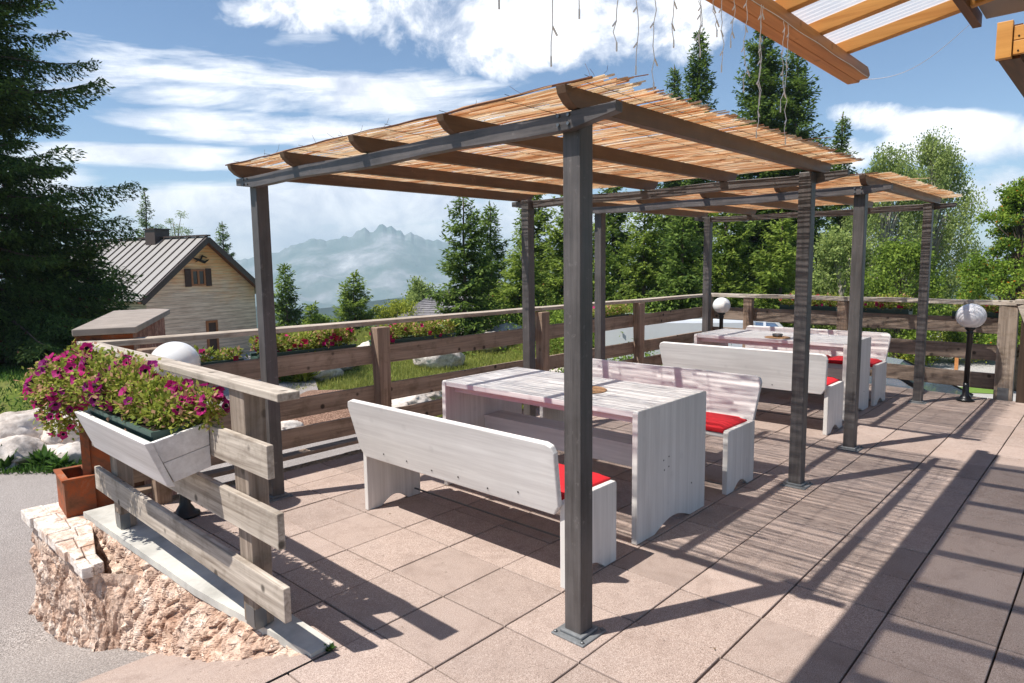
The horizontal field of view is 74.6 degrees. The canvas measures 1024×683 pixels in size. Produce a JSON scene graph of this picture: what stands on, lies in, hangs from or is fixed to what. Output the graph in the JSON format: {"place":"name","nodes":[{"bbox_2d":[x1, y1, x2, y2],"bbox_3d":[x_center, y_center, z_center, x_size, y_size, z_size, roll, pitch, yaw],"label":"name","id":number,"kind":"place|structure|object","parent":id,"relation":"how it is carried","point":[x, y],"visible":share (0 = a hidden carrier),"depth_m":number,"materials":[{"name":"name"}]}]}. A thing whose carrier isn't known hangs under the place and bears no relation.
{"place":"outdoors","nodes":[
{"label":"outdoors","id":0,"kind":"place"},
{"bbox_2d":[0,607,331,682],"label":"road","id":1,"kind":"structure","parent":0,"point":[32,650],"depth_m":3.75,"materials":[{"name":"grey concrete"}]},
{"bbox_2d":[0,434,360,615],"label":"yard road","id":2,"kind":"structure","parent":0,"point":[19,492],"depth_m":6.72,"materials":[{"name":"asphalt"}]},
{"bbox_2d":[21,444,59,465],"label":"leafy weed","id":3,"kind":"object","parent":2,"relation":"on","point":[41,456],"visible":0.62,"depth_m":8.29,"materials":[{"name":"green plant"}]},
{"bbox_2d":[44,451,76,468],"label":"leafy weed","id":4,"kind":"object","parent":2,"relation":"on","point":[57,461],"visible":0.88,"depth_m":8.16,"materials":[{"name":"green plant"}]},
{"bbox_2d":[71,309,176,507],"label":"wooden shed","id":5,"kind":"structure","parent":2,"relation":"on","point":[125,324],"depth_m":4.47,"materials":[{"name":"brown wood"}]},
{"bbox_2d":[79,649,330,682],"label":"ramp paving","id":6,"kind":"structure","parent":0,"point":[158,668],"depth_m":2.83,"materials":[{"name":"concrete"}]},
{"bbox_2d":[194,355,332,441],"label":"lane","id":7,"kind":"structure","parent":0,"point":[282,384],"depth_m":12.94,"materials":[{"name":"asphalt"}]},
{"bbox_2d":[0,333,563,467],"bbox_3d":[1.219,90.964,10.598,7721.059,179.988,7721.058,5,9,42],"label":"ground","id":8,"kind":"structure","parent":0,"point":[11,397],"depth_m":11.07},
{"bbox_2d":[0,409,44,438],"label":"boulder","id":9,"kind":"object","parent":8,"relation":"on","point":[16,423],"visible":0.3,"depth_m":8.69,"materials":[{"name":"stone"}]},
{"bbox_2d":[0,435,46,463],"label":"boulder","id":10,"kind":"object","parent":8,"relation":"on","point":[26,444],"visible":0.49,"depth_m":8.35,"materials":[{"name":"stone"}]},
{"bbox_2d":[0,363,81,473],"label":"weeds","id":11,"kind":"object","parent":8,"relation":"on","point":[25,468],"visible":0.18,"depth_m":9.72,"materials":[{"name":"green plant"}]},
{"bbox_2d":[41,415,79,444],"bbox_3d":[-5.981,1.246,8.996,0.801,0.548,0.599,4,8,38],"label":"boulder","id":12,"kind":"object","parent":8,"relation":"on","point":[46,438],"visible":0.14,"depth_m":8.72,"materials":[{"name":"stone"}]},
{"bbox_2d":[50,441,81,464],"bbox_3d":[-5.605,1.488,8.581,0.484,0.413,0.693,-1,7,-6],"label":"boulder","id":13,"kind":"object","parent":8,"relation":"on","point":[73,449],"visible":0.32,"depth_m":8.43,"materials":[{"name":"stone"}]},
{"bbox_2d":[0,0,148,364],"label":"spruce tree","id":14,"kind":"object","parent":8,"relation":"on","point":[27,244],"visible":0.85,"depth_m":12.37,"materials":[{"name":"green plant"}]},
{"bbox_2d":[5,233,143,352],"bbox_3d":[-9.076,-0.551,13.743,3.690,3.528,3.342,5,9,42],"label":"spruce tree","id":15,"kind":"object","parent":8,"relation":"on","point":[84,268],"visible":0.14,"depth_m":13.64,"materials":[{"name":"green plant"}]},
{"bbox_2d":[135,191,157,237],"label":"spruce tree","id":16,"kind":"object","parent":8,"relation":"on","point":[145,223],"visible":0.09,"depth_m":44.03,"materials":[{"name":"green plant"}]},
{"bbox_2d":[41,228,256,355],"bbox_3d":[-17.815,-2.115,32.474,9.755,6.483,6.849,3,7,27],"label":"wooden chalet","id":17,"kind":"object","parent":8,"relation":"on","point":[199,283],"visible":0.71,"depth_m":30.43,"materials":[{"name":"beige wood"}]},
{"bbox_2d":[191,269,205,285],"bbox_3d":[-14.048,-2.863,30.081,0.056,0.730,0.733,3,7,27],"label":"window","id":18,"kind":"structure","parent":17,"relation":"in","point":[198,276],"depth_m":30.07,"materials":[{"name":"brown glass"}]},
{"bbox_2d":[206,320,219,354],"bbox_3d":[-13.755,0.135,30.941,0.058,2.220,0.606,3,7,27],"label":"door","id":19,"kind":"structure","parent":17,"relation":"in","point":[212,325],"depth_m":30.90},
{"bbox_2d":[155,210,192,237],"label":"tree","id":20,"kind":"object","parent":8,"relation":"on","point":[178,229],"visible":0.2,"depth_m":45.02,"materials":[{"name":"green plant"}]},
{"bbox_2d":[21,502,333,665],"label":"stone wall","id":21,"kind":"structure","parent":8,"relation":"on","point":[104,582],"depth_m":3.64,"materials":[{"name":"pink stone"}]},
{"bbox_2d":[53,464,96,517],"bbox_3d":[-2.912,0.993,4.489,0.194,0.249,0.344,-7,9,-41],"label":"rust box","id":22,"kind":"object","parent":21,"relation":"on","point":[76,490],"visible":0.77,"depth_m":4.38,"materials":[{"name":"metal"}]},
{"bbox_2d":[77,340,299,629],"bbox_3d":[-1.793,0.622,3.487,2.667,1.078,0.147,5,9,42],"label":"front fence","id":23,"kind":"object","parent":21,"relation":"on","point":[244,448],"visible":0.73,"depth_m":2.85,"materials":[{"name":"grey wood"}]},
{"bbox_2d":[14,339,147,441],"bbox_3d":[-2.310,0.262,3.580,1.276,0.587,0.408,4,8,35],"label":"petunia plant","id":24,"kind":"object","parent":23,"relation":"attached to","point":[62,385],"visible":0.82,"depth_m":3.48,"materials":[{"name":"purple plant"}]},
{"bbox_2d":[74,410,210,486],"bbox_3d":[-1.742,0.451,3.135,0.954,0.242,0.264,5,9,42],"label":"planter box","id":25,"kind":"object","parent":23,"relation":"attached to","point":[169,459],"visible":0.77,"depth_m":2.87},
{"bbox_2d":[88,405,197,441],"bbox_3d":[-1.739,0.392,3.140,0.840,0.105,0.190,5,9,42],"label":"plant trough","id":26,"kind":"object","parent":25,"relation":"in","point":[144,431],"visible":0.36,"depth_m":2.98,"materials":[{"name":"green plastic"}]},
{"bbox_2d":[87,357,229,434],"bbox_3d":[-1.643,0.243,3.054,0.923,0.347,0.388,5,9,42],"label":"petunia plant","id":27,"kind":"object","parent":26,"relation":"in","point":[174,401],"visible":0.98,"depth_m":2.97,"materials":[{"name":"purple plant"}]},
{"bbox_2d":[214,222,235,258],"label":"spruce tree","id":28,"kind":"object","parent":8,"relation":"on","point":[227,246],"visible":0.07,"depth_m":47.19,"materials":[{"name":"green plant"}]},
{"bbox_2d":[274,263,313,349],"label":"spruce tree","id":29,"kind":"object","parent":8,"relation":"on","point":[285,302],"visible":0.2,"depth_m":25.75,"materials":[{"name":"green plant"}]},
{"bbox_2d":[288,371,323,382],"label":"perennial","id":30,"kind":"object","parent":8,"relation":"on","point":[305,377],"visible":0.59,"depth_m":13.38,"materials":[{"name":"green plant"}]},
{"bbox_2d":[301,301,323,324],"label":"larch tree","id":31,"kind":"object","parent":8,"relation":"on","point":[310,308],"visible":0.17,"depth_m":23.87,"materials":[{"name":"plant"}]},
{"bbox_2d":[312,368,343,380],"bbox_3d":[-3.966,0.593,14.012,0.641,0.445,0.941,2,7,22],"label":"boulder","id":32,"kind":"object","parent":8,"relation":"on","point":[337,372],"visible":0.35,"depth_m":13.79,"materials":[{"name":"stone"}]},
{"bbox_2d":[284,390,374,424],"bbox_3d":[-2.845,1.040,11.460,2.478,0.220,2.605,-3,7,-17],"label":"mulch bed","id":33,"kind":"object","parent":8,"relation":"on","point":[326,416],"visible":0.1,"depth_m":10.46,"materials":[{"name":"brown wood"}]},
{"bbox_2d":[392,394,431,404],"bbox_3d":[-1.690,1.016,11.232,0.797,0.412,0.635,3,8,31],"label":"boulder","id":34,"kind":"object","parent":33,"relation":"on","point":[414,399],"visible":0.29,"depth_m":11.02,"materials":[{"name":"stone"}]},
{"bbox_2d":[324,269,380,331],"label":"larch tree","id":35,"kind":"object","parent":8,"relation":"on","point":[350,302],"visible":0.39,"depth_m":26.67,"materials":[{"name":"plant"}]},
{"bbox_2d":[372,299,421,328],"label":"shrub","id":36,"kind":"object","parent":8,"relation":"on","point":[395,309],"visible":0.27,"depth_m":29.73,"materials":[{"name":"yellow plant"}]},
{"bbox_2d":[401,275,435,329],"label":"birch tree","id":37,"kind":"object","parent":8,"relation":"on","point":[418,289],"visible":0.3,"depth_m":33.31,"materials":[{"name":"green plant"}]},
{"bbox_2d":[413,352,465,369],"bbox_3d":[-1.603,0.351,14.969,1.249,0.646,0.908,-3,7,-21],"label":"boulder","id":38,"kind":"object","parent":8,"relation":"on","point":[455,359],"visible":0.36,"depth_m":14.60,"materials":[{"name":"stone"}]},
{"bbox_2d":[398,281,500,326],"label":"slate roofed house","id":39,"kind":"structure","parent":8,"relation":"on","point":[427,306],"depth_m":29.91,"materials":[{"name":"grey"}]},
{"bbox_2d":[417,197,509,354],"bbox_3d":[-1.267,-1.648,17.185,2.412,4.459,2.466,-2,7,-8],"label":"spruce tree","id":40,"kind":"object","parent":8,"relation":"on","point":[467,290],"visible":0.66,"depth_m":17.12,"materials":[{"name":"green plant"}]},
{"bbox_2d":[458,200,515,327],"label":"spruce tree","id":41,"kind":"object","parent":8,"relation":"on","point":[494,246],"visible":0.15,"depth_m":20.51,"materials":[{"name":"green plant"}]},
{"bbox_2d":[464,283,563,339],"bbox_3d":[0.347,-1.003,19.222,4.843,1.962,3.909,-3,7,-21],"label":"shrub","id":42,"kind":"object","parent":8,"relation":"on","point":[502,319],"visible":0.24,"depth_m":18.61,"materials":[{"name":"green plant"}]},
{"bbox_2d":[488,232,557,325],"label":"larch tree","id":43,"kind":"object","parent":8,"relation":"on","point":[515,274],"visible":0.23,"depth_m":18.72,"materials":[{"name":"plant"}]},
{"bbox_2d":[498,194,558,307],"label":"larch tree","id":44,"kind":"object","parent":8,"relation":"on","point":[540,217],"visible":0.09,"depth_m":22.36,"materials":[{"name":"plant"}]},
{"bbox_2d":[494,292,631,359],"bbox_3d":[1.510,-0.444,16.376,4.024,1.648,4.777,5,9,42],"label":"shrub","id":45,"kind":"object","parent":8,"relation":"on","point":[556,321],"visible":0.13,"depth_m":16.06,"materials":[{"name":"green plant"}]},
{"bbox_2d":[535,195,610,321],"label":"larch tree","id":46,"kind":"object","parent":8,"relation":"on","point":[554,280],"visible":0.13,"depth_m":20.47,"materials":[{"name":"plant"}]},
{"bbox_2d":[560,220,632,343],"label":"larch tree","id":47,"kind":"object","parent":8,"relation":"on","point":[608,285],"visible":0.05,"depth_m":16.60,"materials":[{"name":"plant"}]},
{"bbox_2d":[593,187,649,304],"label":"spruce tree","id":48,"kind":"object","parent":8,"relation":"on","point":[617,234],"visible":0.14,"depth_m":23.25,"materials":[{"name":"green plant"}]},
{"bbox_2d":[549,284,697,350],"bbox_3d":[2.940,-0.351,14.990,4.710,1.944,4.302,5,9,42],"label":"shrub","id":49,"kind":"object","parent":8,"relation":"on","point":[631,309],"visible":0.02,"depth_m":15.11,"materials":[{"name":"green plant"}]},
{"bbox_2d":[612,190,680,312],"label":"larch tree","id":50,"kind":"object","parent":8,"relation":"on","point":[646,268],"visible":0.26,"depth_m":19.50,"materials":[{"name":"plant"}]},
{"bbox_2d":[269,421,1023,682],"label":"terrace base","id":51,"kind":"object","parent":8,"relation":"on","point":[886,616],"depth_m":2.80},
{"bbox_2d":[172,406,537,500],"bbox_3d":[0.127,0.826,7.245,0.118,0.202,7.800,5,9,42],"label":"kerb strip","id":52,"kind":"object","parent":51,"relation":"attached to","point":[310,463],"visible":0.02,"depth_m":5.39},
{"bbox_2d":[91,294,713,504],"bbox_3d":[0.145,0.246,7.153,0.282,1.228,8.026,6,9,44],"label":"long fence","id":53,"kind":"object","parent":52,"relation":"on","point":[380,353],"visible":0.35,"depth_m":5.71,"materials":[{"name":"wood"}]},
{"bbox_2d":[201,358,243,364],"bbox_3d":[-2.327,0.226,4.841,0.164,0.145,0.740,6,9,44],"label":"plant trough","id":54,"kind":"object","parent":53,"relation":"attached to","point":[217,361],"visible":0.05,"depth_m":4.93,"materials":[{"name":"green plastic"}]},
{"bbox_2d":[194,345,247,361],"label":"petunia plant","id":55,"kind":"object","parent":54,"relation":"in","point":[230,353],"visible":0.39,"depth_m":4.97,"materials":[{"name":"green plant"}]},
{"bbox_2d":[249,343,356,358],"bbox_3d":[-1.695,0.128,5.523,0.164,0.145,0.870,6,9,44],"label":"plant trough","id":56,"kind":"object","parent":53,"relation":"attached to","point":[255,355],"visible":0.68,"depth_m":5.46,"materials":[{"name":"green plastic"}]},
{"bbox_2d":[248,327,359,352],"bbox_3d":[-1.697,-0.003,5.508,0.372,0.284,0.958,5,9,42],"label":"petunia plant","id":57,"kind":"object","parent":56,"relation":"in","point":[338,336],"visible":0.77,"depth_m":5.51,"materials":[{"name":"green plant"}]},
{"bbox_2d":[369,332,455,344],"bbox_3d":[-0.918,0.025,6.317,0.164,0.145,0.900,6,9,44],"label":"plant trough","id":58,"kind":"object","parent":53,"relation":"attached to","point":[407,339],"visible":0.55,"depth_m":6.29,"materials":[{"name":"green plastic"}]},
{"bbox_2d":[365,313,459,343],"bbox_3d":[-0.923,-0.102,6.299,0.346,0.297,1.034,5,9,42],"label":"petunia plant","id":59,"kind":"object","parent":58,"relation":"in","point":[407,331],"visible":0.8,"depth_m":6.31,"materials":[{"name":"green plant"}]},
{"bbox_2d":[593,313,631,318],"bbox_3d":[1.164,-0.252,8.460,0.164,0.145,1.000,6,9,43],"label":"plant trough","id":60,"kind":"object","parent":53,"relation":"attached to","point":[615,315],"visible":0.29,"depth_m":8.52,"materials":[{"name":"green plastic"}]},
{"bbox_2d":[593,304,630,317],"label":"petunia plant","id":61,"kind":"object","parent":60,"relation":"in","point":[615,309],"visible":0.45,"depth_m":8.53,"materials":[{"name":"green plant"}]},
{"bbox_2d":[646,64,686,303],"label":"spruce tree","id":62,"kind":"object","parent":8,"relation":"on","point":[675,90],"visible":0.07,"depth_m":27.80,"materials":[{"name":"green plant"}]},
{"bbox_2d":[644,215,713,311],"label":"spruce tree","id":63,"kind":"object","parent":8,"relation":"on","point":[691,284],"visible":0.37,"depth_m":16.64,"materials":[{"name":"green plant"}]},
{"bbox_2d":[662,27,723,308],"bbox_3d":[7.210,-5.958,26.323,2.932,12.340,2.803,5,9,42],"label":"spruce tree","id":64,"kind":"object","parent":8,"relation":"on","point":[697,76],"visible":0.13,"depth_m":25.74,"materials":[{"name":"green plant"}]},
{"bbox_2d":[689,212,761,307],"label":"larch tree","id":65,"kind":"object","parent":8,"relation":"on","point":[724,239],"visible":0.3,"depth_m":18.45,"materials":[{"name":"plant"}]},
{"bbox_2d":[712,30,814,307],"bbox_3d":[8.976,-5.503,24.482,4.453,11.969,4.117,5,9,42],"label":"spruce tree","id":66,"kind":"object","parent":8,"relation":"on","point":[769,75],"visible":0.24,"depth_m":23.72,"materials":[{"name":"green plant"}]},
{"bbox_2d":[737,209,822,328],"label":"larch tree","id":67,"kind":"object","parent":8,"relation":"on","point":[780,275],"visible":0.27,"depth_m":17.63,"materials":[{"name":"plant"}]},
{"bbox_2d":[746,50,842,293],"bbox_3d":[9.963,-4.987,23.964,3.903,10.950,3.946,5,9,42],"label":"spruce tree","id":68,"kind":"object","parent":8,"relation":"on","point":[796,86],"visible":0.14,"depth_m":23.33,"materials":[{"name":"green plant"}]},
{"bbox_2d":[794,221,882,331],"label":"birch tree","id":69,"kind":"object","parent":8,"relation":"on","point":[833,246],"visible":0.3,"depth_m":20.63,"materials":[{"name":"green plant"}]},
{"bbox_2d":[820,111,859,295],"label":"spruce tree","id":70,"kind":"object","parent":8,"relation":"on","point":[842,149],"visible":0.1,"depth_m":26.09,"materials":[{"name":"green plant"}]},
{"bbox_2d":[834,142,935,331],"bbox_3d":[11.947,-2.955,21.597,2.812,6.809,2.792,5,9,42],"label":"birch tree","id":71,"kind":"object","parent":8,"relation":"on","point":[876,222],"visible":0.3,"depth_m":21.18,"materials":[{"name":"green plant"}]},
{"bbox_2d":[844,236,948,365],"bbox_3d":[10.945,-1.047,19.035,2.523,3.869,2.795,5,9,42],"label":"tree","id":72,"kind":"object","parent":8,"relation":"on","point":[893,256],"visible":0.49,"depth_m":18.49,"materials":[{"name":"green plant"}]},
{"bbox_2d":[887,334,947,364],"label":"shrub","id":73,"kind":"object","parent":8,"relation":"on","point":[901,355],"visible":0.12,"depth_m":18.97,"materials":[{"name":"green plant"}]},
{"bbox_2d":[888,125,990,336],"bbox_3d":[14.129,-3.420,22.653,3.139,7.410,3.097,5,9,42],"label":"birch tree","id":74,"kind":"object","parent":8,"relation":"on","point":[936,161],"visible":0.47,"depth_m":21.95,"materials":[{"name":"green plant"}]},
{"bbox_2d":[932,282,994,362],"bbox_3d":[13.007,-0.495,18.965,1.536,2.483,1.782,-6,8,-36],"label":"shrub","id":75,"kind":"object","parent":8,"relation":"on","point":[955,336],"visible":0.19,"depth_m":18.98,"materials":[{"name":"green plant"}]},
{"bbox_2d":[954,176,1023,390],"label":"rowan tree","id":76,"kind":"object","parent":8,"relation":"on","point":[992,276],"visible":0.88,"depth_m":14.72,"materials":[{"name":"green plant"}]},
{"bbox_2d":[282,329,563,417],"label":"grass","id":77,"kind":"structure","parent":0,"point":[397,369],"depth_m":14.57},
{"bbox_2d":[0,224,1015,308],"bbox_3d":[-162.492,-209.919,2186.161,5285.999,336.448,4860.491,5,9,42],"label":"mountain","id":78,"kind":"structure","parent":0,"point":[385,261],"depth_m":1855.09,"materials":[{"name":"stone"}]},
{"bbox_2d":[0,0,1023,259],"label":"sky","id":79,"kind":"structure","parent":0,"point":[202,86],"materials":[{"name":"blue"}]},
{"bbox_2d":[161,384,1023,682],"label":"terrace floor","id":80,"kind":"structure","parent":0,"point":[755,578],"depth_m":3.42,"materials":[{"name":"tile"}]},
{"bbox_2d":[151,341,200,519],"bbox_3d":[-2.076,0.552,4.199,0.290,1.110,0.290,5,9,42],"label":"globe lamp","id":81,"kind":"object","parent":80,"relation":"on","point":[186,509],"visible":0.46,"depth_m":4.10,"materials":[{"name":"white glass"}]},
{"bbox_2d":[348,399,615,588],"bbox_3d":[-0.238,0.754,3.852,1.652,0.740,0.536,5,9,42],"label":"bench","id":82,"kind":"object","parent":80,"relation":"on","point":[401,449],"visible":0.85,"depth_m":3.53,"materials":[{"name":"white wood"}]},
{"bbox_2d":[558,463,609,499],"bbox_3d":[0.207,0.713,3.540,0.500,0.051,0.370,6,9,43],"label":"seat cushion","id":83,"kind":"object","parent":82,"relation":"on","point":[597,478],"visible":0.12,"depth_m":3.45,"materials":[{"name":"red fabric"}]},
{"bbox_2d":[227,84,849,647],"bbox_3d":[0.243,-0.066,4.506,2.935,2.205,2.934,5,9,42],"label":"pergola","id":84,"kind":"object","parent":80,"relation":"on","point":[577,148],"visible":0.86,"depth_m":3.77,"materials":[{"name":"grey metal"}]},
{"bbox_2d":[225,64,864,194],"bbox_3d":[0.277,-1.188,4.372,3.161,0.076,2.994,5,9,42],"label":"reed mat","id":85,"kind":"object","parent":84,"relation":"on","point":[683,150],"visible":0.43,"depth_m":3.62,"materials":[{"name":"wicker"}]},
{"bbox_2d":[442,367,705,544],"bbox_3d":[0.370,0.664,4.506,1.598,0.752,0.800,5,9,42],"label":"picnic table","id":86,"kind":"object","parent":80,"relation":"on","point":[660,450],"visible":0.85,"depth_m":4.16,"materials":[{"name":"wood"}]},
{"bbox_2d":[540,358,761,494],"bbox_3d":[1.011,0.580,5.200,1.652,0.740,0.536,5,9,42],"label":"bench","id":87,"kind":"object","parent":80,"relation":"on","point":[734,394],"visible":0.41,"depth_m":4.92,"materials":[{"name":"white wood"}]},
{"bbox_2d":[706,412,746,432],"bbox_3d":[1.352,0.553,4.775,0.500,0.051,0.370,6,9,43],"label":"seat cushion","id":88,"kind":"object","parent":87,"relation":"on","point":[718,423],"visible":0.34,"depth_m":4.62,"materials":[{"name":"red fabric"}]},
{"bbox_2d":[713,297,730,328],"bbox_3d":[2.877,-0.078,9.251,0.236,1.060,0.236,5,9,42],"label":"globe lamp","id":89,"kind":"object","parent":80,"relation":"on","point":[721,306],"visible":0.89,"depth_m":9.14,"materials":[{"name":"white glass"}]},
{"bbox_2d":[659,342,843,434],"bbox_3d":[2.306,0.399,6.612,1.652,0.740,0.536,5,9,42],"label":"bench","id":90,"kind":"object","parent":80,"relation":"on","point":[771,369],"visible":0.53,"depth_m":6.25,"materials":[{"name":"white wood"}]},
{"bbox_2d":[593,175,956,451],"bbox_3d":[2.710,-0.407,7.168,2.935,2.200,2.804,5,9,42],"label":"pergola","id":91,"kind":"object","parent":80,"relation":"on","point":[862,209],"visible":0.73,"depth_m":6.94,"materials":[{"name":"wood"}]},
{"bbox_2d":[607,171,962,212],"bbox_3d":[2.750,-1.530,7.076,3.119,0.074,2.926,5,9,42],"label":"reed mat","id":92,"kind":"object","parent":91,"relation":"on","point":[881,196],"visible":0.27,"depth_m":6.44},
{"bbox_2d":[694,328,870,420],"bbox_3d":[2.892,0.306,7.286,1.598,0.752,0.800,5,9,42],"label":"picnic table","id":93,"kind":"object","parent":80,"relation":"on","point":[723,337],"visible":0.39,"depth_m":6.97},
{"bbox_2d":[745,325,890,405],"bbox_3d":[3.425,0.239,7.848,1.652,0.740,0.536,5,9,42],"label":"bench","id":94,"kind":"object","parent":80,"relation":"on","point":[880,343],"visible":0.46,"depth_m":7.50,"materials":[{"name":"white wood"}]},
{"bbox_2d":[828,356,881,366],"bbox_3d":[3.766,0.212,7.423,0.500,0.051,0.370,5,9,43],"label":"seat cushion","id":95,"kind":"object","parent":94,"relation":"on","point":[839,360],"visible":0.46,"depth_m":7.37,"materials":[{"name":"red fabric"}]},
{"bbox_2d":[711,293,1023,400],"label":"end fence","id":96,"kind":"object","parent":80,"relation":"on","point":[999,382],"visible":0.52,"depth_m":7.85,"materials":[{"name":"brown wood"}]},
{"bbox_2d":[779,304,836,310],"bbox_3d":[3.994,-0.412,9.034,0.164,0.145,0.752,-7,9,-42],"label":"plant trough","id":97,"kind":"object","parent":96,"relation":"attached to","point":[824,308],"visible":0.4,"depth_m":8.88,"materials":[{"name":"green plastic"}]},
{"bbox_2d":[778,292,838,306],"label":"petunia plant","id":98,"kind":"object","parent":97,"relation":"in","point":[813,302],"visible":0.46,"depth_m":8.93,"materials":[{"name":"green plant"}]},
{"bbox_2d":[863,307,912,314],"bbox_3d":[4.621,-0.341,8.353,0.164,0.145,0.603,-7,9,-41],"label":"plant trough","id":99,"kind":"object","parent":96,"relation":"attached to","point":[889,311],"visible":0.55,"depth_m":8.25,"materials":[{"name":"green plastic"}]},
{"bbox_2d":[863,292,914,310],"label":"petunia plant","id":100,"kind":"object","parent":99,"relation":"in","point":[899,305],"visible":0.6,"depth_m":8.26,"materials":[{"name":"green plant"}]},
{"bbox_2d":[955,304,986,401],"bbox_3d":[4.960,0.121,7.301,0.284,1.062,0.284,5,7,42],"label":"globe lamp","id":101,"kind":"object","parent":80,"relation":"on","point":[970,318],"visible":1,"depth_m":7.25,"materials":[{"name":"white glass"}]},
{"bbox_2d":[1015,299,1023,402],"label":"plank screen","id":102,"kind":"object","parent":80,"relation":"on","point":[1020,389],"visible":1,"depth_m":7.17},
{"bbox_2d":[256,287,997,339],"bbox_3d":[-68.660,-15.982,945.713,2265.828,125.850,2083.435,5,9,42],"label":"foothills","id":103,"kind":"structure","parent":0,"point":[328,311],"depth_m":847.38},
{"bbox_2d":[869,329,1015,400],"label":"parking","id":104,"kind":"structure","parent":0,"point":[977,366],"depth_m":18.58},
{"bbox_2d":[605,313,782,360],"bbox_3d":[4.285,0.407,13.657,4.960,1.898,2.240,1,7,15],"label":"parked van","id":105,"kind":"object","parent":104,"relation":"on","point":[653,331],"depth_m":12.93,"materials":[{"name":"white paint"}]},
{"bbox_2d":[869,357,973,395],"bbox_3d":[5.448,1.006,10.264,4.156,1.462,2.060,4,8,36],"label":"parked car","id":106,"kind":"object","parent":104,"relation":"on","point":[943,388],"visible":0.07,"depth_m":9.70,"materials":[{"name":"silver metal"}]},
{"bbox_2d":[975,0,1023,96],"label":"house eave","id":107,"kind":"object","parent":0,"point":[1009,54],"visible":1,"depth_m":4.03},
{"bbox_2d":[706,0,993,83],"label":"timber canopy","id":108,"kind":"object","parent":107,"relation":"attached to","point":[846,28],"visible":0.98,"depth_m":3.75,"materials":[{"name":"orange"}]},
{"bbox_2d":[498,0,969,144],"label":"icicle lights","id":109,"kind":"object","parent":108,"relation":"hanging from","point":[698,35],"visible":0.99,"depth_m":2.88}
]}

